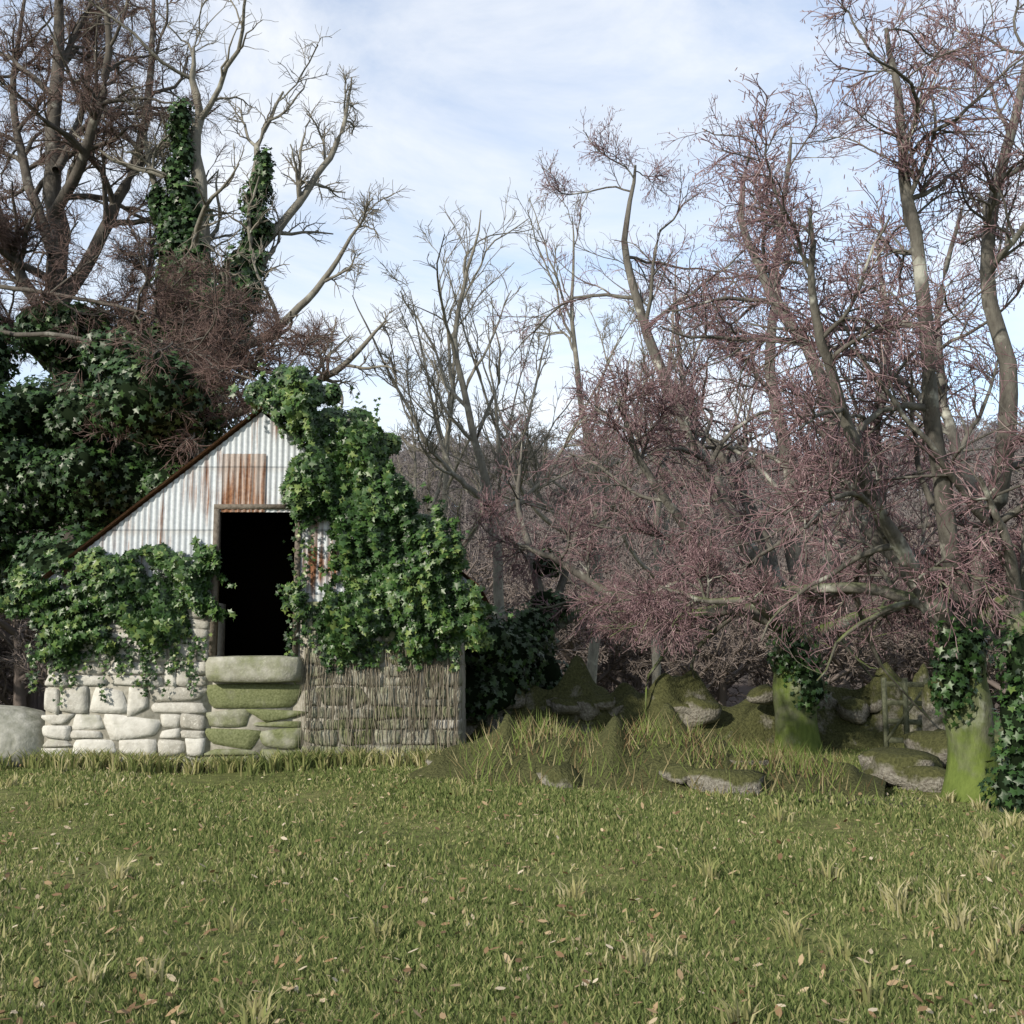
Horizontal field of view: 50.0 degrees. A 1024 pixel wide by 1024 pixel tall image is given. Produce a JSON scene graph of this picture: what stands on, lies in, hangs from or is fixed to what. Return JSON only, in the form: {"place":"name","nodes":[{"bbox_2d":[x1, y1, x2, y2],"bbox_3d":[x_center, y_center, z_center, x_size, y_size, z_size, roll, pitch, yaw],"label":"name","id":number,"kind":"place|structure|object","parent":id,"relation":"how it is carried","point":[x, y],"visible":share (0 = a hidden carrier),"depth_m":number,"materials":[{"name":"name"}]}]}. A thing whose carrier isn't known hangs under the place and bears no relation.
{"place":"outdoors","nodes":[
{"label":"outdoors","id":0,"kind":"place"},
{"bbox_2d":[41,601,466,767],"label":"barn wall","id":1,"kind":"structure","parent":0,"point":[253,677],"depth_m":13.79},
{"bbox_2d":[209,504,300,655],"bbox_3d":[-3.270,0.865,14.057,1.120,1.930,0.125,0,-7,0],"label":"door frame","id":2,"kind":"object","parent":1,"relation":"in","point":[213,640],"visible":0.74,"depth_m":14.05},
{"bbox_2d":[0,362,512,706],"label":"ivy","id":3,"kind":"object","parent":1,"relation":"attached to","point":[354,485],"depth_m":13.79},
{"bbox_2d":[48,413,470,602],"bbox_3d":[-3.263,-0.046,14.141,5.474,2.517,0.024,0,-7,0],"label":"corrugated metal siding","id":4,"kind":"object","parent":1,"relation":"on","point":[176,515],"visible":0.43,"depth_m":14.13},
{"bbox_2d":[221,454,265,511],"bbox_3d":[-3.461,-0.377,14.164,0.559,0.760,0.016,0,-7,0],"label":"rusty metal sheet","id":5,"kind":"object","parent":4,"relation":"attached to","point":[243,478],"visible":1,"depth_m":14.17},
{"bbox_2d":[40,407,488,602],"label":"barn roof","id":6,"kind":"structure","parent":1,"relation":"on","point":[163,485],"depth_m":14.19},
{"bbox_2d":[297,640,461,756],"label":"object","id":7,"kind":"object","parent":1,"relation":"attached to","point":[403,689],"visible":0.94,"depth_m":13.75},
{"bbox_2d":[0,501,1023,1023],"bbox_3d":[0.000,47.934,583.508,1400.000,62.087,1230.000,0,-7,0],"label":"ground","id":8,"kind":"structure","parent":0,"point":[302,799],"depth_m":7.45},
{"bbox_2d":[0,617,21,704],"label":"tree","id":9,"kind":"object","parent":8,"relation":"on","point":[6,669],"visible":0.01,"depth_m":68.92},
{"bbox_2d":[0,705,45,767],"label":"boulder","id":10,"kind":"object","parent":8,"relation":"on","point":[21,727],"visible":0.47,"depth_m":13.74,"materials":[{"name":"stone"}]},
{"bbox_2d":[0,616,46,705],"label":"tree","id":11,"kind":"object","parent":8,"relation":"on","point":[7,689],"visible":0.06,"depth_m":66.02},
{"bbox_2d":[0,613,46,708],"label":"tree","id":12,"kind":"object","parent":8,"relation":"on","point":[30,700],"visible":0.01,"depth_m":69.90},
{"bbox_2d":[0,615,47,690],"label":"tree","id":13,"kind":"object","parent":8,"relation":"on","point":[42,669],"visible":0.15,"depth_m":56.50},
{"bbox_2d":[0,530,48,706],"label":"tree","id":14,"kind":"object","parent":8,"relation":"on","point":[20,691],"visible":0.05,"depth_m":60.14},
{"bbox_2d":[9,646,45,711],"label":"tree","id":15,"kind":"object","parent":8,"relation":"on","point":[40,703],"depth_m":93.49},
{"bbox_2d":[0,0,353,541],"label":"tree","id":16,"kind":"object","parent":8,"relation":"on","point":[209,372],"depth_m":21.70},
{"bbox_2d":[50,0,419,457],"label":"tree","id":17,"kind":"object","parent":8,"relation":"on","point":[167,153],"depth_m":21.54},
{"bbox_2d":[395,464,456,532],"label":"tree","id":18,"kind":"object","parent":8,"relation":"on","point":[421,482],"visible":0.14,"depth_m":181.72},
{"bbox_2d":[389,452,463,502],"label":"tree","id":19,"kind":"object","parent":8,"relation":"on","point":[425,465],"visible":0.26,"depth_m":206.49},
{"bbox_2d":[406,455,463,484],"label":"tree","id":20,"kind":"object","parent":8,"relation":"on","point":[432,468],"visible":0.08,"depth_m":210.20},
{"bbox_2d":[437,439,494,518],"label":"tree","id":21,"kind":"object","parent":8,"relation":"on","point":[439,453],"visible":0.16,"depth_m":224.97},
{"bbox_2d":[387,201,546,547],"bbox_3d":[-1.873,-1.520,34.098,5.593,16.640,3.422,-5,-8,34],"label":"tree","id":22,"kind":"object","parent":8,"relation":"on","point":[428,488],"depth_m":34.22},
{"bbox_2d":[424,477,512,540],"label":"tree","id":23,"kind":"object","parent":8,"relation":"on","point":[464,505],"visible":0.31,"depth_m":175.84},
{"bbox_2d":[450,522,487,558],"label":"tree","id":24,"kind":"object","parent":8,"relation":"on","point":[473,536],"visible":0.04,"depth_m":131.33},
{"bbox_2d":[463,534,492,584],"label":"tree","id":25,"kind":"object","parent":8,"relation":"on","point":[476,571],"visible":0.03,"depth_m":56.82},
{"bbox_2d":[452,436,505,470],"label":"tree","id":26,"kind":"object","parent":8,"relation":"on","point":[471,448],"visible":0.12,"depth_m":234.21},
{"bbox_2d":[450,458,513,533],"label":"tree","id":27,"kind":"object","parent":8,"relation":"on","point":[471,475],"visible":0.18,"depth_m":205.45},
{"bbox_2d":[464,558,504,618],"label":"tree","id":28,"kind":"object","parent":8,"relation":"on","point":[488,572],"visible":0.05,"depth_m":68.49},
{"bbox_2d":[453,464,516,533],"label":"tree","id":29,"kind":"object","parent":8,"relation":"on","point":[491,469],"visible":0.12,"depth_m":205.26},
{"bbox_2d":[465,544,518,577],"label":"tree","id":30,"kind":"object","parent":8,"relation":"on","point":[472,549],"visible":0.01,"depth_m":116.45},
{"bbox_2d":[465,534,523,581],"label":"tree","id":31,"kind":"object","parent":8,"relation":"on","point":[478,556],"visible":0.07,"depth_m":112.73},
{"bbox_2d":[474,536,515,620],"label":"tree","id":32,"kind":"object","parent":8,"relation":"on","point":[491,584],"visible":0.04,"depth_m":58.75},
{"bbox_2d":[462,552,533,620],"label":"tree","id":33,"kind":"object","parent":8,"relation":"on","point":[505,589],"visible":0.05,"depth_m":80.67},
{"bbox_2d":[346,182,652,623],"bbox_3d":[-0.233,-1.866,27.984,7.826,14.567,8.073,0,-7,0],"label":"tree","id":34,"kind":"object","parent":8,"relation":"on","point":[498,596],"depth_m":27.48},
{"bbox_2d":[469,477,533,532],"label":"tree","id":35,"kind":"object","parent":8,"relation":"on","point":[526,486],"visible":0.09,"depth_m":184.03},
{"bbox_2d":[462,550,551,613],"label":"tree","id":36,"kind":"object","parent":8,"relation":"on","point":[525,552],"visible":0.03,"depth_m":88.67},
{"bbox_2d":[0,96,1023,814],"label":"ivy","id":37,"kind":"object","parent":8,"relation":"on","point":[82,522],"depth_m":17.46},
{"bbox_2d":[478,433,545,464],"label":"tree","id":38,"kind":"object","parent":8,"relation":"on","point":[485,445],"visible":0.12,"depth_m":234.74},
{"bbox_2d":[0,764,1023,1023],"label":"dead leaves","id":39,"kind":"object","parent":8,"relation":"on","point":[508,960],"visible":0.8,"depth_m":5.59,"materials":[{"name":"brown plant"}]},
{"bbox_2d":[466,514,563,583],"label":"tree","id":40,"kind":"object","parent":8,"relation":"on","point":[537,533],"visible":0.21,"depth_m":134.90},
{"bbox_2d":[500,507,556,581],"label":"tree","id":41,"kind":"object","parent":8,"relation":"on","point":[526,519],"visible":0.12,"depth_m":164.18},
{"bbox_2d":[492,470,578,533],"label":"tree","id":42,"kind":"object","parent":8,"relation":"on","point":[554,494],"visible":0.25,"depth_m":173.28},
{"bbox_2d":[502,484,575,534],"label":"tree","id":43,"kind":"object","parent":8,"relation":"on","point":[555,503],"visible":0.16,"depth_m":171.61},
{"bbox_2d":[511,427,567,463],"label":"tree","id":44,"kind":"object","parent":8,"relation":"on","point":[547,442],"visible":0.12,"depth_m":261.90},
{"bbox_2d":[513,434,569,479],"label":"tree","id":45,"kind":"object","parent":8,"relation":"on","point":[552,435],"visible":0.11,"depth_m":255.41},
{"bbox_2d":[487,582,608,674],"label":"tree","id":46,"kind":"object","parent":8,"relation":"on","point":[563,642],"visible":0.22,"depth_m":63.46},
{"bbox_2d":[512,541,584,606],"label":"tree","id":47,"kind":"object","parent":8,"relation":"on","point":[528,571],"visible":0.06,"depth_m":110.07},
{"bbox_2d":[516,512,588,588],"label":"tree","id":48,"kind":"object","parent":8,"relation":"on","point":[550,531],"visible":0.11,"depth_m":143.20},
{"bbox_2d":[533,484,591,523],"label":"tree","id":49,"kind":"object","parent":8,"relation":"on","point":[549,490],"visible":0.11,"depth_m":169.29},
{"bbox_2d":[533,469,607,504],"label":"tree","id":50,"kind":"object","parent":8,"relation":"on","point":[576,484],"visible":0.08,"depth_m":177.27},
{"bbox_2d":[505,581,642,684],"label":"tree","id":51,"kind":"object","parent":8,"relation":"on","point":[612,665],"visible":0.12,"depth_m":68.81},
{"bbox_2d":[530,504,619,545],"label":"tree","id":52,"kind":"object","parent":8,"relation":"on","point":[562,541],"visible":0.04,"depth_m":150.63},
{"bbox_2d":[551,448,603,480],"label":"tree","id":53,"kind":"object","parent":8,"relation":"on","point":[571,461],"visible":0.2,"depth_m":224.59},
{"bbox_2d":[390,153,770,682],"bbox_3d":[1.935,-2.124,29.583,9.690,16.121,5.894,-3,-8,22],"label":"tree","id":54,"kind":"object","parent":8,"relation":"on","point":[592,662],"depth_m":29.95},
{"bbox_2d":[482,397,683,655],"bbox_3d":[1.172,0.711,18.454,3.413,5.616,2.112,0,-7,0],"label":"tree","id":55,"kind":"object","parent":8,"relation":"on","point":[562,583],"depth_m":18.53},
{"bbox_2d":[543,568,623,689],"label":"bare shrub","id":56,"kind":"object","parent":8,"relation":"on","point":[606,577],"visible":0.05,"depth_m":92.10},
{"bbox_2d":[503,564,664,677],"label":"bare shrub","id":57,"kind":"object","parent":8,"relation":"on","point":[577,636],"visible":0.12,"depth_m":66.21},
{"bbox_2d":[540,492,646,543],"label":"bare shrub","id":58,"kind":"object","parent":8,"relation":"on","point":[609,519],"visible":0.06,"depth_m":150.65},
{"bbox_2d":[554,472,633,513],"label":"tree","id":59,"kind":"object","parent":8,"relation":"on","point":[581,491],"visible":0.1,"depth_m":176.28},
{"bbox_2d":[544,539,648,589],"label":"bare shrub","id":60,"kind":"object","parent":8,"relation":"on","point":[615,543],"visible":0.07,"depth_m":115.70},
{"bbox_2d":[560,555,649,691],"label":"bare shrub","id":61,"kind":"object","parent":8,"relation":"on","point":[623,562],"visible":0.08,"depth_m":103.66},
{"bbox_2d":[542,565,677,689],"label":"bare shrub","id":62,"kind":"object","parent":8,"relation":"on","point":[618,678],"visible":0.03,"depth_m":79.61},
{"bbox_2d":[556,516,664,573],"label":"bare shrub","id":63,"kind":"object","parent":8,"relation":"on","point":[647,544],"visible":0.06,"depth_m":124.69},
{"bbox_2d":[565,562,683,682],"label":"bare shrub","id":64,"kind":"object","parent":8,"relation":"on","point":[613,565],"visible":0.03,"depth_m":90.76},
{"bbox_2d":[572,547,690,588],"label":"bare shrub","id":65,"kind":"object","parent":8,"relation":"on","point":[631,555],"visible":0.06,"depth_m":107.20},
{"bbox_2d":[587,483,679,541],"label":"bare shrub","id":66,"kind":"object","parent":8,"relation":"on","point":[647,494],"visible":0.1,"depth_m":161.60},
{"bbox_2d":[558,572,709,692],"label":"bare shrub","id":67,"kind":"object","parent":8,"relation":"on","point":[637,683],"visible":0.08,"depth_m":71.57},
{"bbox_2d":[598,456,677,517],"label":"bare shrub","id":68,"kind":"object","parent":8,"relation":"on","point":[636,486],"visible":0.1,"depth_m":189.53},
{"bbox_2d":[600,515,676,566],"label":"tree","id":69,"kind":"object","parent":8,"relation":"on","point":[648,549],"visible":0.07,"depth_m":140.01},
{"bbox_2d":[601,535,684,586],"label":"tree","id":70,"kind":"object","parent":8,"relation":"on","point":[646,540],"visible":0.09,"depth_m":118.53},
{"bbox_2d":[602,531,713,580],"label":"bare shrub","id":71,"kind":"object","parent":8,"relation":"on","point":[663,553],"visible":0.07,"depth_m":120.48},
{"bbox_2d":[543,212,778,683],"bbox_3d":[4.744,-1.000,36.623,7.909,17.112,6.244,0,-7,0],"label":"tree","id":72,"kind":"object","parent":8,"relation":"on","point":[656,673],"depth_m":35.91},
{"bbox_2d":[438,705,884,804],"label":"dead grass","id":73,"kind":"structure","parent":8,"relation":"on","point":[790,760],"depth_m":11.86,"materials":[{"name":"plant"}]},
{"bbox_2d":[407,655,946,798],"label":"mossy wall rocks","id":74,"kind":"object","parent":8,"relation":"on","point":[846,717],"visible":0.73,"depth_m":12.58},
{"bbox_2d":[632,494,725,551],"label":"bare shrub","id":75,"kind":"object","parent":8,"relation":"on","point":[693,510],"visible":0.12,"depth_m":148.78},
{"bbox_2d":[633,527,733,605],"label":"bare shrub","id":76,"kind":"object","parent":8,"relation":"on","point":[638,537],"visible":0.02,"depth_m":135.57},
{"bbox_2d":[628,552,754,678],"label":"bare shrub","id":77,"kind":"object","parent":8,"relation":"on","point":[693,587],"visible":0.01,"depth_m":90.56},
{"bbox_2d":[623,603,760,689],"bbox_3d":[10.636,10.237,64.501,8.624,10.022,8.459,-6,-9,40],"label":"bare shrub","id":78,"kind":"object","parent":8,"relation":"on","point":[683,666],"visible":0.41,"depth_m":64.05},
{"bbox_2d":[636,572,771,706],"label":"bare shrub","id":79,"kind":"object","parent":8,"relation":"on","point":[720,693],"visible":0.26,"depth_m":67.09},
{"bbox_2d":[668,520,746,563],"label":"tree","id":80,"kind":"object","parent":8,"relation":"on","point":[727,539],"visible":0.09,"depth_m":145.77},
{"bbox_2d":[645,578,770,699],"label":"bare shrub","id":81,"kind":"object","parent":8,"relation":"on","point":[703,660],"visible":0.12,"depth_m":73.07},
{"bbox_2d":[679,490,740,538],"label":"tree","id":82,"kind":"object","parent":8,"relation":"on","point":[709,510],"visible":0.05,"depth_m":169.61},
{"bbox_2d":[669,624,752,703],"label":"bare shrub","id":83,"kind":"object","parent":8,"relation":"on","point":[741,675],"visible":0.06,"depth_m":81.50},
{"bbox_2d":[696,500,771,565],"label":"bare shrub","id":84,"kind":"object","parent":8,"relation":"on","point":[714,513],"visible":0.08,"depth_m":165.34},
{"bbox_2d":[452,60,1016,753],"bbox_3d":[3.622,-1.835,17.002,9.274,11.388,8.165,0,-7,0],"label":"tree","id":85,"kind":"object","parent":8,"relation":"on","point":[668,408],"depth_m":16.61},
{"bbox_2d":[715,459,771,506],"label":"tree","id":86,"kind":"object","parent":8,"relation":"on","point":[751,475],"visible":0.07,"depth_m":209.43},
{"bbox_2d":[697,538,808,685],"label":"bare shrub","id":87,"kind":"object","parent":8,"relation":"on","point":[754,670],"visible":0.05,"depth_m":109.41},
{"bbox_2d":[711,553,809,686],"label":"bare shrub","id":88,"kind":"object","parent":8,"relation":"on","point":[768,671],"visible":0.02,"depth_m":91.69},
{"bbox_2d":[723,474,813,526],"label":"bare shrub","id":89,"kind":"object","parent":8,"relation":"on","point":[759,506],"visible":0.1,"depth_m":170.83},
{"bbox_2d":[726,615,835,686],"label":"bare shrub","id":90,"kind":"object","parent":8,"relation":"on","point":[757,683],"visible":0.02,"depth_m":80.13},
{"bbox_2d":[742,532,846,572],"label":"tree","id":91,"kind":"object","parent":8,"relation":"on","point":[812,546],"visible":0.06,"depth_m":129.72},
{"bbox_2d":[720,550,874,685],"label":"bare shrub","id":92,"kind":"object","parent":8,"relation":"on","point":[754,663],"visible":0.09,"depth_m":77.37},
{"bbox_2d":[748,521,852,563],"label":"bare shrub","id":93,"kind":"object","parent":8,"relation":"on","point":[774,541],"visible":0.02,"depth_m":145.04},
{"bbox_2d":[725,569,880,685],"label":"bare shrub","id":94,"kind":"object","parent":8,"relation":"on","point":[769,679],"visible":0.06,"depth_m":69.00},
{"bbox_2d":[725,579,883,685],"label":"bare shrub","id":95,"kind":"object","parent":8,"relation":"on","point":[754,631],"visible":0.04,"depth_m":73.26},
{"bbox_2d":[612,0,1023,803],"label":"tree","id":96,"kind":"object","parent":8,"relation":"on","point":[794,408],"depth_m":10.97,"materials":[{"name":"plant"}]},
{"bbox_2d":[751,580,910,687],"bbox_3d":[16.011,8.256,56.209,8.308,9.843,8.470,0,-7,-3],"label":"bare shrub","id":97,"kind":"object","parent":8,"relation":"on","point":[853,667],"visible":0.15,"depth_m":55.68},
{"bbox_2d":[747,560,925,688],"bbox_3d":[17.304,8.042,57.659,9.309,11.028,9.490,6,-9,-41],"label":"bare shrub","id":98,"kind":"object","parent":8,"relation":"on","point":[841,657],"visible":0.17,"depth_m":56.96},
{"bbox_2d":[756,793,936,807],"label":"grass","id":99,"kind":"structure","parent":8,"relation":"on","point":[848,802],"depth_m":10.66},
{"bbox_2d":[817,502,919,537],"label":"tree","id":100,"kind":"object","parent":8,"relation":"on","point":[908,510],"visible":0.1,"depth_m":146.72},
{"bbox_2d":[825,564,938,688],"bbox_3d":[21.634,8.989,63.737,10.378,12.295,10.581,-1,-7,11],"label":"bare shrub","id":101,"kind":"object","parent":8,"relation":"on","point":[912,637],"visible":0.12,"depth_m":61.38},
{"bbox_2d":[847,601,938,682],"bbox_3d":[21.959,9.383,60.853,8.653,10.252,8.822,3,-8,-25],"label":"bare shrub","id":102,"kind":"object","parent":8,"relation":"on","point":[910,668],"visible":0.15,"depth_m":60.66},
{"bbox_2d":[881,678,928,747],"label":"field gate","id":103,"kind":"structure","parent":8,"relation":"on","point":[907,705],"depth_m":14.86,"materials":[{"name":"grey wood"}]},
{"bbox_2d":[890,496,957,537],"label":"tree","id":104,"kind":"object","parent":8,"relation":"on","point":[924,500],"visible":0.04,"depth_m":157.62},
{"bbox_2d":[887,478,963,520],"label":"tree","id":105,"kind":"object","parent":8,"relation":"on","point":[897,497],"visible":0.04,"depth_m":169.38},
{"bbox_2d":[887,484,968,526],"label":"tree","id":106,"kind":"object","parent":8,"relation":"on","point":[915,504],"visible":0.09,"depth_m":166.47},
{"bbox_2d":[904,510,965,562],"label":"tree","id":107,"kind":"object","parent":8,"relation":"on","point":[908,515],"visible":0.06,"depth_m":141.01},
{"bbox_2d":[870,587,1005,698],"bbox_3d":[23.917,8.930,59.356,8.963,10.415,8.791,-3,-7,20],"label":"tree","id":108,"kind":"object","parent":8,"relation":"on","point":[921,655],"visible":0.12,"depth_m":58.69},
{"bbox_2d":[875,533,1005,714],"bbox_3d":[28.238,8.151,64.385,12.181,14.154,11.947,4,-8,-29],"label":"tree","id":109,"kind":"object","parent":8,"relation":"on","point":[994,703],"visible":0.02,"depth_m":64.41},
{"bbox_2d":[904,505,1023,694],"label":"tree","id":110,"kind":"object","parent":8,"relation":"on","point":[994,684],"visible":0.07,"depth_m":55.83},
{"bbox_2d":[926,624,1007,720],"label":"tree","id":111,"kind":"object","parent":8,"relation":"on","point":[1005,686],"visible":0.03,"depth_m":61.30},
{"bbox_2d":[944,420,997,465],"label":"tree","id":112,"kind":"object","parent":8,"relation":"on","point":[988,430],"visible":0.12,"depth_m":256.34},
{"bbox_2d":[946,417,995,445],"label":"tree","id":113,"kind":"object","parent":8,"relation":"on","point":[985,425],"visible":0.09,"depth_m":256.33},
{"bbox_2d":[933,407,1023,691],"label":"tree","id":114,"kind":"object","parent":8,"relation":"on","point":[973,502],"depth_m":10.02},
{"bbox_2d":[970,431,1014,508],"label":"tree","id":115,"kind":"object","parent":8,"relation":"on","point":[987,454],"visible":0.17,"depth_m":227.27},
{"bbox_2d":[985,449,1023,507],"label":"tree","id":116,"kind":"object","parent":8,"relation":"on","point":[1018,458],"visible":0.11,"depth_m":193.80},
{"bbox_2d":[1005,470,1023,527],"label":"tree","id":117,"kind":"object","parent":8,"relation":"on","point":[1018,491],"visible":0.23,"depth_m":170.70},
{"bbox_2d":[0,0,1023,506],"label":"sky","id":118,"kind":"structure","parent":0,"point":[463,96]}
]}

